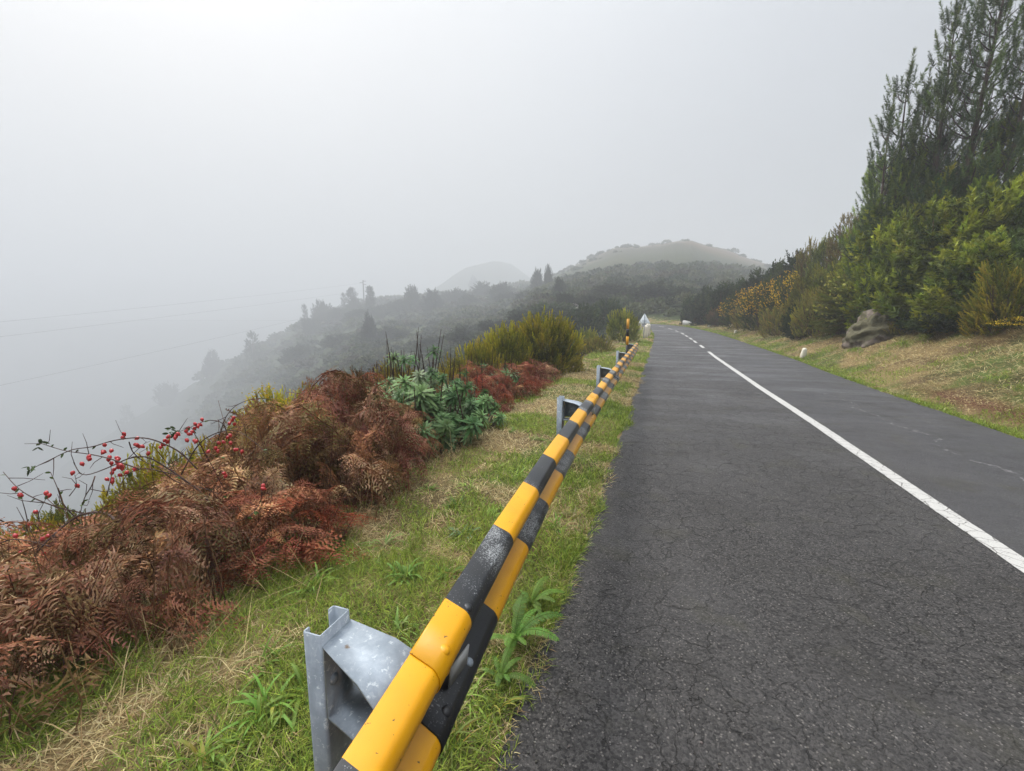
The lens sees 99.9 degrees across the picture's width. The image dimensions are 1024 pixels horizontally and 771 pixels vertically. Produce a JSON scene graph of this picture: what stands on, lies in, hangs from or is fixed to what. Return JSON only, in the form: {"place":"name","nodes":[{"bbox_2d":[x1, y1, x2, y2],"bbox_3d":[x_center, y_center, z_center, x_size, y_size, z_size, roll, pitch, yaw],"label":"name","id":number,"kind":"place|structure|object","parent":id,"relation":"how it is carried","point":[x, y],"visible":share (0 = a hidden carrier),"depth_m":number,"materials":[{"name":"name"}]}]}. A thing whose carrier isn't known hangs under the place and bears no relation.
{"place":"outdoors","nodes":[
{"label":"outdoors","id":0,"kind":"place"},
{"bbox_2d":[0,241,1023,770],"bbox_3d":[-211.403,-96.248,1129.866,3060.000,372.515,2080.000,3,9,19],"label":"ground","id":1,"kind":"structure","parent":0,"point":[62,419],"depth_m":10.66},
{"bbox_2d":[0,512,62,548],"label":"heath bush","id":2,"kind":"object","parent":1,"relation":"on","point":[34,526],"visible":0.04,"depth_m":3.97,"materials":[{"name":"green plant"}]},
{"bbox_2d":[29,499,99,531],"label":"heath bush","id":3,"kind":"object","parent":1,"relation":"on","point":[58,515],"visible":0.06,"depth_m":4.42,"materials":[{"name":"green plant"}]},
{"bbox_2d":[0,545,152,675],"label":"bracken clump","id":4,"kind":"object","parent":1,"relation":"on","point":[31,557],"visible":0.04,"depth_m":2.42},
{"bbox_2d":[0,508,164,743],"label":"bracken clump","id":5,"kind":"object","parent":1,"relation":"on","point":[69,583],"visible":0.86,"depth_m":1.85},
{"bbox_2d":[116,404,135,433],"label":"conifer tree","id":6,"kind":"object","parent":1,"relation":"on","point":[131,416],"visible":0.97,"depth_m":600.25,"materials":[{"name":"grey plant"}]},
{"bbox_2d":[0,497,254,653],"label":"bracken clump","id":7,"kind":"object","parent":1,"relation":"on","point":[159,544],"visible":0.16,"depth_m":2.72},
{"bbox_2d":[0,389,270,571],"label":"rose bush","id":8,"kind":"object","parent":1,"relation":"on","point":[119,463],"visible":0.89,"depth_m":2.85,"materials":[{"name":"red plant"}]},
{"bbox_2d":[98,439,198,506],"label":"heath bush","id":9,"kind":"object","parent":1,"relation":"on","point":[139,475],"visible":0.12,"depth_m":4.59,"materials":[{"name":"green plant"}]},
{"bbox_2d":[0,476,316,697],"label":"bracken clump","id":10,"kind":"object","parent":1,"relation":"on","point":[143,509],"visible":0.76,"depth_m":2.28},
{"bbox_2d":[151,381,179,406],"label":"round tree","id":11,"kind":"object","parent":1,"relation":"on","point":[166,393],"visible":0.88,"depth_m":538.00,"materials":[{"name":"grey plant"}]},
{"bbox_2d":[47,441,327,583],"bbox_3d":[-2.493,1.082,3.644,1.900,1.124,1.886,1,9,7],"label":"bracken clump","id":12,"kind":"object","parent":1,"relation":"on","point":[227,468],"visible":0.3,"depth_m":3.44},
{"bbox_2d":[167,726,231,770],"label":"grass tuft","id":13,"kind":"object","parent":1,"relation":"on","point":[202,747],"visible":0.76,"depth_m":1.57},
{"bbox_2d":[202,348,220,376],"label":"round tree","id":14,"kind":"object","parent":1,"relation":"on","point":[211,364],"visible":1,"depth_m":436.04,"materials":[{"name":"grey plant"}]},
{"bbox_2d":[181,425,246,476],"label":"heath bush","id":15,"kind":"object","parent":1,"relation":"on","point":[191,449],"visible":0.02,"depth_m":5.25,"materials":[{"name":"green plant"}]},
{"bbox_2d":[209,693,286,770],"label":"grass tuft","id":16,"kind":"object","parent":1,"relation":"on","point":[229,740],"visible":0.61,"depth_m":1.63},
{"bbox_2d":[237,330,265,366],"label":"conifer tree","id":17,"kind":"object","parent":1,"relation":"on","point":[249,335],"visible":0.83,"depth_m":323.58,"materials":[{"name":"grey plant"}]},
{"bbox_2d":[211,671,296,740],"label":"grass tuft","id":18,"kind":"object","parent":1,"relation":"on","point":[254,701],"visible":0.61,"depth_m":1.75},
{"bbox_2d":[151,387,371,522],"bbox_3d":[-2.230,0.916,4.201,1.924,1.791,1.994,2,9,15],"label":"bracken clump","id":19,"kind":"object","parent":1,"relation":"on","point":[248,422],"visible":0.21,"depth_m":3.89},
{"bbox_2d":[232,634,292,700],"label":"grass tuft","id":20,"kind":"object","parent":1,"relation":"on","point":[264,651],"visible":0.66,"depth_m":2.01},
{"bbox_2d":[155,467,378,594],"bbox_3d":[-1.692,0.987,3.006,1.396,0.649,1.448,-7,11,-37],"label":"bracken clump","id":21,"kind":"object","parent":1,"relation":"on","point":[280,526],"visible":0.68,"depth_m":2.87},
{"bbox_2d":[233,382,329,462],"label":"gorse bush","id":22,"kind":"object","parent":1,"relation":"on","point":[281,400],"visible":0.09,"depth_m":6.45,"materials":[{"name":"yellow plant"}]},
{"bbox_2d":[260,661,308,749],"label":"grass tuft","id":23,"kind":"object","parent":1,"relation":"on","point":[297,670],"visible":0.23,"depth_m":1.80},
{"bbox_2d":[275,343,315,363],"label":"round tree","id":24,"kind":"object","parent":1,"relation":"on","point":[300,351],"visible":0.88,"depth_m":209.84,"materials":[{"name":"grey plant"}]},
{"bbox_2d":[198,401,412,571],"bbox_3d":[-1.671,0.878,3.694,1.731,1.585,1.805,7,11,39],"label":"bracken clump","id":25,"kind":"object","parent":1,"relation":"on","point":[373,472],"visible":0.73,"depth_m":3.47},
{"bbox_2d":[299,317,322,334],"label":"round tree","id":26,"kind":"object","parent":1,"relation":"on","point":[310,326],"visible":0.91,"depth_m":289.08,"materials":[{"name":"grey plant"}]},
{"bbox_2d":[261,365,396,482],"bbox_3d":[-2.009,0.654,4.990,1.837,1.785,1.959,3,9,22],"label":"bracken clump","id":27,"kind":"object","parent":1,"relation":"on","point":[333,391],"visible":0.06,"depth_m":4.85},
{"bbox_2d":[249,368,436,519],"bbox_3d":[-1.554,0.598,4.203,1.575,1.578,1.744,7,11,39],"label":"bracken clump","id":28,"kind":"object","parent":1,"relation":"on","point":[400,432],"visible":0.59,"depth_m":4.03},
{"bbox_2d":[360,311,376,337],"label":"conifer tree","id":29,"kind":"object","parent":1,"relation":"on","point":[370,328],"visible":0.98,"depth_m":155.09,"materials":[{"name":"grey plant"}]},
{"bbox_2d":[341,399,448,481],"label":"bracken clump","id":30,"kind":"object","parent":1,"relation":"on","point":[395,403],"visible":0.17,"depth_m":4.88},
{"bbox_2d":[374,353,415,392],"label":"heath bush","id":31,"kind":"object","parent":1,"relation":"on","point":[398,372],"visible":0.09,"depth_m":9.15,"materials":[{"name":"green plant"}]},
{"bbox_2d":[381,558,422,588],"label":"fern","id":32,"kind":"object","parent":1,"relation":"on","point":[405,569],"visible":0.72,"depth_m":2.71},
{"bbox_2d":[349,367,488,459],"bbox_3d":[-1.184,0.445,5.810,1.818,1.454,2.147,3,9,19],"label":"echium shrub","id":33,"kind":"object","parent":1,"relation":"on","point":[424,398],"visible":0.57,"depth_m":5.43,"materials":[{"name":"green plant"}]},
{"bbox_2d":[65,239,774,522],"bbox_3d":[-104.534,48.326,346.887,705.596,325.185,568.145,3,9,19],"label":"scrub","id":34,"kind":"object","parent":1,"relation":"on","point":[452,315],"visible":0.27,"depth_m":153.16,"materials":[{"name":"grey plant"}]},
{"bbox_2d":[369,327,482,421],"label":"echium shrub","id":35,"kind":"object","parent":1,"relation":"on","point":[394,358],"visible":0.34,"depth_m":7.79,"materials":[{"name":"green plant"}]},
{"bbox_2d":[419,287,446,312],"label":"round tree","id":36,"kind":"object","parent":1,"relation":"on","point":[433,299],"visible":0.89,"depth_m":229.87,"materials":[{"name":"grey plant"}]},
{"bbox_2d":[437,352,472,386],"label":"heath bush","id":37,"kind":"object","parent":1,"relation":"on","point":[447,369],"visible":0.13,"depth_m":11.38,"materials":[{"name":"green plant"}]},
{"bbox_2d":[442,326,478,342],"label":"round tree","id":38,"kind":"object","parent":1,"relation":"on","point":[457,333],"visible":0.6,"depth_m":86.58,"materials":[{"name":"green plant"}]},
{"bbox_2d":[436,716,491,770],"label":"grass tuft","id":39,"kind":"object","parent":1,"relation":"on","point":[462,729],"visible":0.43,"depth_m":1.67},
{"bbox_2d":[303,342,638,770],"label":"guardrail","id":40,"kind":"object","parent":1,"relation":"on","point":[380,701],"visible":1,"depth_m":1.22,"materials":[{"name":"metal"}]},
{"bbox_2d":[446,381,506,432],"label":"echium shrub","id":41,"kind":"object","parent":1,"relation":"on","point":[483,402],"visible":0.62,"depth_m":6.31,"materials":[{"name":"green plant"}]},
{"bbox_2d":[451,334,503,376],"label":"heath bush","id":42,"kind":"object","parent":1,"relation":"on","point":[479,350],"visible":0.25,"depth_m":12.10,"materials":[{"name":"green plant"}]},
{"bbox_2d":[447,373,517,417],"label":"bracken clump","id":43,"kind":"object","parent":1,"relation":"on","point":[505,395],"visible":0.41,"depth_m":7.95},
{"bbox_2d":[450,360,519,406],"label":"bracken clump","id":44,"kind":"object","parent":1,"relation":"on","point":[473,374],"visible":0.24,"depth_m":8.99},
{"bbox_2d":[459,350,528,404],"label":"echium shrub","id":45,"kind":"object","parent":1,"relation":"on","point":[507,372],"visible":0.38,"depth_m":9.40,"materials":[{"name":"green plant"}]},
{"bbox_2d":[472,684,535,747],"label":"grass tuft","id":46,"kind":"object","parent":1,"relation":"on","point":[512,700],"visible":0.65,"depth_m":1.83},
{"bbox_2d":[478,638,535,686],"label":"fern","id":47,"kind":"object","parent":1,"relation":"on","point":[500,676],"visible":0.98,"depth_m":1.99,"materials":[{"name":"green plant"}]},
{"bbox_2d":[476,320,540,376],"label":"heath bush","id":48,"kind":"object","parent":1,"relation":"on","point":[504,342],"visible":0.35,"depth_m":12.90,"materials":[{"name":"green plant"}]},
{"bbox_2d":[0,316,1023,770],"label":"grass","id":49,"kind":"structure","parent":1,"relation":"on","point":[558,576],"depth_m":2.45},
{"bbox_2d":[488,367,546,404],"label":"bracken clump","id":50,"kind":"object","parent":1,"relation":"on","point":[536,384],"visible":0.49,"depth_m":9.26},
{"bbox_2d":[487,358,556,391],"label":"bracken clump","id":51,"kind":"object","parent":1,"relation":"on","point":[537,376],"visible":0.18,"depth_m":10.71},
{"bbox_2d":[490,592,562,645],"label":"fern","id":52,"kind":"object","parent":1,"relation":"on","point":[517,632],"visible":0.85,"depth_m":2.19,"materials":[{"name":"green plant"}]},
{"bbox_2d":[512,576,564,613],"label":"fern","id":53,"kind":"object","parent":1,"relation":"on","point":[540,596],"visible":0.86,"depth_m":2.48,"materials":[{"name":"green plant"}]},
{"bbox_2d":[522,362,563,382],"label":"bracken clump","id":54,"kind":"object","parent":1,"relation":"on","point":[545,368],"visible":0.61,"depth_m":11.64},
{"bbox_2d":[510,305,585,383],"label":"heath bush","id":55,"kind":"object","parent":1,"relation":"on","point":[558,353],"visible":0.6,"depth_m":13.20,"materials":[{"name":"green plant"}]},
{"bbox_2d":[522,301,577,319],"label":"evergreen shrub","id":56,"kind":"object","parent":1,"relation":"on","point":[556,308],"visible":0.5,"depth_m":60.34,"materials":[{"name":"green plant"}]},
{"bbox_2d":[563,301,606,333],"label":"evergreen shrub","id":57,"kind":"object","parent":1,"relation":"on","point":[584,315],"visible":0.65,"depth_m":45.00,"materials":[{"name":"green plant"}]},
{"bbox_2d":[581,335,617,355],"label":"heath bush","id":58,"kind":"object","parent":1,"relation":"on","point":[599,343],"visible":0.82,"depth_m":20.69,"materials":[{"name":"green plant"}]},
{"bbox_2d":[591,298,625,328],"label":"evergreen shrub","id":59,"kind":"object","parent":1,"relation":"on","point":[609,308],"visible":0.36,"depth_m":49.22,"materials":[{"name":"green plant"}]},
{"bbox_2d":[587,282,631,294],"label":"round tree","id":60,"kind":"object","parent":1,"relation":"on","point":[607,287],"visible":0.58,"depth_m":78.41,"materials":[{"name":"green plant"}]},
{"bbox_2d":[604,307,640,342],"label":"heath bush","id":61,"kind":"object","parent":1,"relation":"on","point":[615,326],"visible":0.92,"depth_m":26.73,"materials":[{"name":"green plant"}]},
{"bbox_2d":[625,279,674,300],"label":"round tree","id":62,"kind":"object","parent":1,"relation":"on","point":[648,288],"visible":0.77,"depth_m":70.54,"materials":[{"name":"green plant"}]},
{"bbox_2d":[687,284,713,324],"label":"evergreen shrub","id":63,"kind":"object","parent":1,"relation":"on","point":[699,304],"visible":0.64,"depth_m":45.09,"materials":[{"name":"green plant"}]},
{"bbox_2d":[703,281,734,326],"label":"evergreen shrub","id":64,"kind":"object","parent":1,"relation":"on","point":[719,294],"visible":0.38,"depth_m":40.86,"materials":[{"name":"green plant"}]},
{"bbox_2d":[717,287,762,328],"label":"gorse bush","id":65,"kind":"object","parent":1,"relation":"on","point":[729,305],"visible":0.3,"depth_m":35.23,"materials":[{"name":"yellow plant"}]},
{"bbox_2d":[740,266,768,295],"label":"evergreen shrub","id":66,"kind":"object","parent":1,"relation":"on","point":[753,280],"visible":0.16,"depth_m":35.98,"materials":[{"name":"green plant"}]},
{"bbox_2d":[736,275,793,331],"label":"gorse bush","id":67,"kind":"object","parent":1,"relation":"on","point":[752,301],"visible":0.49,"depth_m":28.99,"materials":[{"name":"yellow plant"}]},
{"bbox_2d":[755,302,790,337],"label":"heath bush","id":68,"kind":"object","parent":1,"relation":"on","point":[774,315],"visible":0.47,"depth_m":25.02,"materials":[{"name":"green plant"}]},
{"bbox_2d":[758,270,804,326],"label":"gorse bush","id":69,"kind":"object","parent":1,"relation":"on","point":[779,294],"visible":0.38,"depth_m":27.05,"materials":[{"name":"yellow plant"}]},
{"bbox_2d":[772,248,809,301],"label":"evergreen shrub","id":70,"kind":"object","parent":1,"relation":"on","point":[781,268],"visible":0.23,"depth_m":32.14,"materials":[{"name":"green plant"}]},
{"bbox_2d":[777,299,819,339],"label":"evergreen shrub","id":71,"kind":"object","parent":1,"relation":"on","point":[786,328],"visible":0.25,"depth_m":22.15,"materials":[{"name":"green plant"}]},
{"bbox_2d":[788,235,820,296],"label":"heath bush","id":72,"kind":"object","parent":1,"relation":"on","point":[800,259],"visible":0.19,"depth_m":29.07,"materials":[{"name":"green plant"}]},
{"bbox_2d":[784,269,826,311],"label":"heath bush","id":73,"kind":"object","parent":1,"relation":"on","point":[799,288],"visible":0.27,"depth_m":24.07,"materials":[{"name":"green plant"}]},
{"bbox_2d":[788,286,831,337],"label":"heath bush","id":74,"kind":"object","parent":1,"relation":"on","point":[802,313],"visible":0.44,"depth_m":20.71,"materials":[{"name":"green plant"}]},
{"bbox_2d":[803,231,839,289],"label":"heath bush","id":75,"kind":"object","parent":1,"relation":"on","point":[820,251],"visible":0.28,"depth_m":27.18,"materials":[{"name":"green plant"}]},
{"bbox_2d":[802,257,842,304],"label":"heath bush","id":76,"kind":"object","parent":1,"relation":"on","point":[821,276],"visible":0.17,"depth_m":22.16,"materials":[{"name":"green plant"}]},
{"bbox_2d":[806,274,860,333],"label":"broom shrub","id":77,"kind":"object","parent":1,"relation":"on","point":[833,321],"visible":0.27,"depth_m":18.49,"materials":[{"name":"green plant"}]},
{"bbox_2d":[820,212,857,273],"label":"heath bush","id":78,"kind":"object","parent":1,"relation":"on","point":[832,246],"visible":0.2,"depth_m":25.25,"materials":[{"name":"green plant"}]},
{"bbox_2d":[833,216,882,308],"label":"leafy shrub","id":79,"kind":"object","parent":1,"relation":"on","point":[844,263],"visible":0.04,"depth_m":18.37,"materials":[{"name":"green plant"}]},
{"bbox_2d":[836,158,894,271],"bbox_3d":[16.562,-6.683,19.596,3.707,7.289,3.029,-7,11,-39],"label":"young pine","id":80,"kind":"object","parent":1,"relation":"on","point":[842,240],"visible":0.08,"depth_m":19.40,"materials":[{"name":"green plant"}]},
{"bbox_2d":[841,309,902,348],"bbox_3d":[14.062,-1.936,16.322,4.134,2.303,2.033,-20,27,-25],"label":"rock outcrop","id":81,"kind":"object","parent":1,"relation":"on","point":[863,332],"visible":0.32,"depth_m":15.42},
{"bbox_2d":[839,191,913,329],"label":"leafy shrub","id":82,"kind":"object","parent":1,"relation":"on","point":[884,227],"visible":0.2,"depth_m":16.82,"materials":[{"name":"green plant"}]},
{"bbox_2d":[838,92,917,280],"bbox_3d":[14.860,-6.690,17.160,2.660,9.300,2.458,-6,10,-33],"label":"pine tree","id":83,"kind":"object","parent":1,"relation":"on","point":[893,154],"visible":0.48,"depth_m":17.04,"materials":[{"name":"green plant"}]},
{"bbox_2d":[844,142,933,278],"bbox_3d":[15.525,-6.076,17.361,3.422,7.089,3.884,1,9,5],"label":"young pine","id":84,"kind":"object","parent":1,"relation":"on","point":[897,193],"visible":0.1,"depth_m":16.66,"materials":[{"name":"green plant"}]},
{"bbox_2d":[852,45,930,254],"bbox_3d":[15.533,-7.687,17.113,2.943,10.580,3.186,7,11,41],"label":"pine tree","id":85,"kind":"object","parent":1,"relation":"on","point":[907,85],"visible":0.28,"depth_m":16.79,"materials":[{"name":"green plant"}]},
{"bbox_2d":[853,207,942,313],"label":"leafy shrub","id":86,"kind":"object","parent":1,"relation":"on","point":[878,276],"visible":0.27,"depth_m":15.65,"materials":[{"name":"green plant"}]},
{"bbox_2d":[869,251,957,323],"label":"leafy shrub","id":87,"kind":"object","parent":1,"relation":"on","point":[892,312],"visible":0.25,"depth_m":14.72,"materials":[{"name":"green plant"}]},
{"bbox_2d":[884,67,953,208],"bbox_3d":[15.682,-7.335,16.583,2.505,9.243,2.314,-1,9,-9],"label":"pine tree","id":88,"kind":"object","parent":1,"relation":"on","point":[929,84],"visible":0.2,"depth_m":16.25,"materials":[{"name":"green plant"}]},
{"bbox_2d":[878,162,974,273],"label":"leafy shrub","id":89,"kind":"object","parent":1,"relation":"on","point":[919,210],"visible":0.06,"depth_m":15.28,"materials":[{"name":"green plant"}]},
{"bbox_2d":[889,166,976,271],"bbox_3d":[15.277,-5.123,15.623,3.052,5.398,3.042,-5,10,-28],"label":"young pine","id":90,"kind":"object","parent":1,"relation":"on","point":[950,182],"visible":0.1,"depth_m":14.98,"materials":[{"name":"green plant"}]},
{"bbox_2d":[885,0,983,207],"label":"pine tree","id":91,"kind":"object","parent":1,"relation":"on","point":[952,30],"visible":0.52,"depth_m":15.57,"materials":[{"name":"green plant"}]},
{"bbox_2d":[903,306,965,334],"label":"evergreen shrub","id":92,"kind":"object","parent":1,"relation":"on","point":[917,324],"visible":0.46,"depth_m":12.85,"materials":[{"name":"green plant"}]},
{"bbox_2d":[902,127,972,203],"bbox_3d":[16.390,-6.603,16.713,3.568,6.664,3.580,6,10,33],"label":"young pine","id":93,"kind":"object","parent":1,"relation":"on","point":[942,146],"visible":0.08,"depth_m":16.05,"materials":[{"name":"green plant"}]},
{"bbox_2d":[882,189,1012,315],"bbox_3d":[14.497,-4.265,14.382,3.525,4.173,3.454,0,9,1],"label":"leafy shrub","id":94,"kind":"object","parent":1,"relation":"on","point":[931,233],"visible":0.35,"depth_m":14.01,"materials":[{"name":"green plant"}]},
{"bbox_2d":[895,0,1023,205],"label":"pine tree","id":95,"kind":"object","parent":1,"relation":"on","point":[989,63],"visible":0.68,"depth_m":14.65,"materials":[{"name":"green plant"}]},
{"bbox_2d":[904,232,1023,328],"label":"leafy shrub","id":96,"kind":"object","parent":1,"relation":"on","point":[948,276],"visible":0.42,"depth_m":12.47,"materials":[{"name":"green plant"}]},
{"bbox_2d":[921,171,1023,270],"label":"leafy shrub","id":97,"kind":"object","parent":1,"relation":"on","point":[1008,199],"visible":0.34,"depth_m":12.78,"materials":[{"name":"green plant"}]},
{"bbox_2d":[947,224,1023,305],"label":"leafy shrub","id":98,"kind":"object","parent":1,"relation":"on","point":[1015,246],"visible":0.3,"depth_m":11.90,"materials":[{"name":"green plant"}]},
{"bbox_2d":[966,174,1007,205],"bbox_3d":[15.814,-5.175,14.643,1.789,3.875,2.190,4,10,26],"label":"young pine","id":99,"kind":"object","parent":1,"relation":"on","point":[982,182],"visible":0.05,"depth_m":14.27,"materials":[{"name":"green plant"}]},
{"bbox_2d":[952,5,1023,195],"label":"pine tree","id":100,"kind":"object","parent":1,"relation":"on","point":[1017,61],"visible":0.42,"depth_m":14.35,"materials":[{"name":"green plant"}]},
{"bbox_2d":[956,256,1023,333],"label":"heath bush","id":101,"kind":"object","parent":1,"relation":"on","point":[1011,277],"visible":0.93,"depth_m":10.88,"materials":[{"name":"green plant"}]},
{"bbox_2d":[956,297,1023,337],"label":"heath bush","id":102,"kind":"object","parent":1,"relation":"on","point":[970,329],"visible":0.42,"depth_m":11.26,"materials":[{"name":"green plant"}]},
{"bbox_2d":[960,100,1023,194],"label":"young pine","id":103,"kind":"object","parent":1,"relation":"on","point":[1008,134],"visible":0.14,"depth_m":14.80,"materials":[{"name":"green plant"}]},
{"bbox_2d":[982,316,1023,329],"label":"gorse bush","id":104,"kind":"object","parent":1,"relation":"on","point":[1004,322],"visible":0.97,"depth_m":10.51,"materials":[{"name":"yellow plant"}]},
{"bbox_2d":[0,0,1023,396],"label":"sky","id":105,"kind":"structure","parent":0,"point":[156,153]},
{"bbox_2d":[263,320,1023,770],"bbox_3d":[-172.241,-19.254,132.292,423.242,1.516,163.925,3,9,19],"label":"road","id":106,"kind":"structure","parent":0,"point":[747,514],"depth_m":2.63,"materials":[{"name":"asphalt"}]},
{"bbox_2d":[495,395,871,770],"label":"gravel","id":107,"kind":"structure","parent":106,"relation":"on","point":[701,742],"depth_m":1.95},
{"bbox_2d":[660,326,1023,572],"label":"road markings","id":108,"kind":"object","parent":106,"relation":"on","point":[1011,556],"visible":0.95,"depth_m":4.13,"materials":[{"name":"paint"}]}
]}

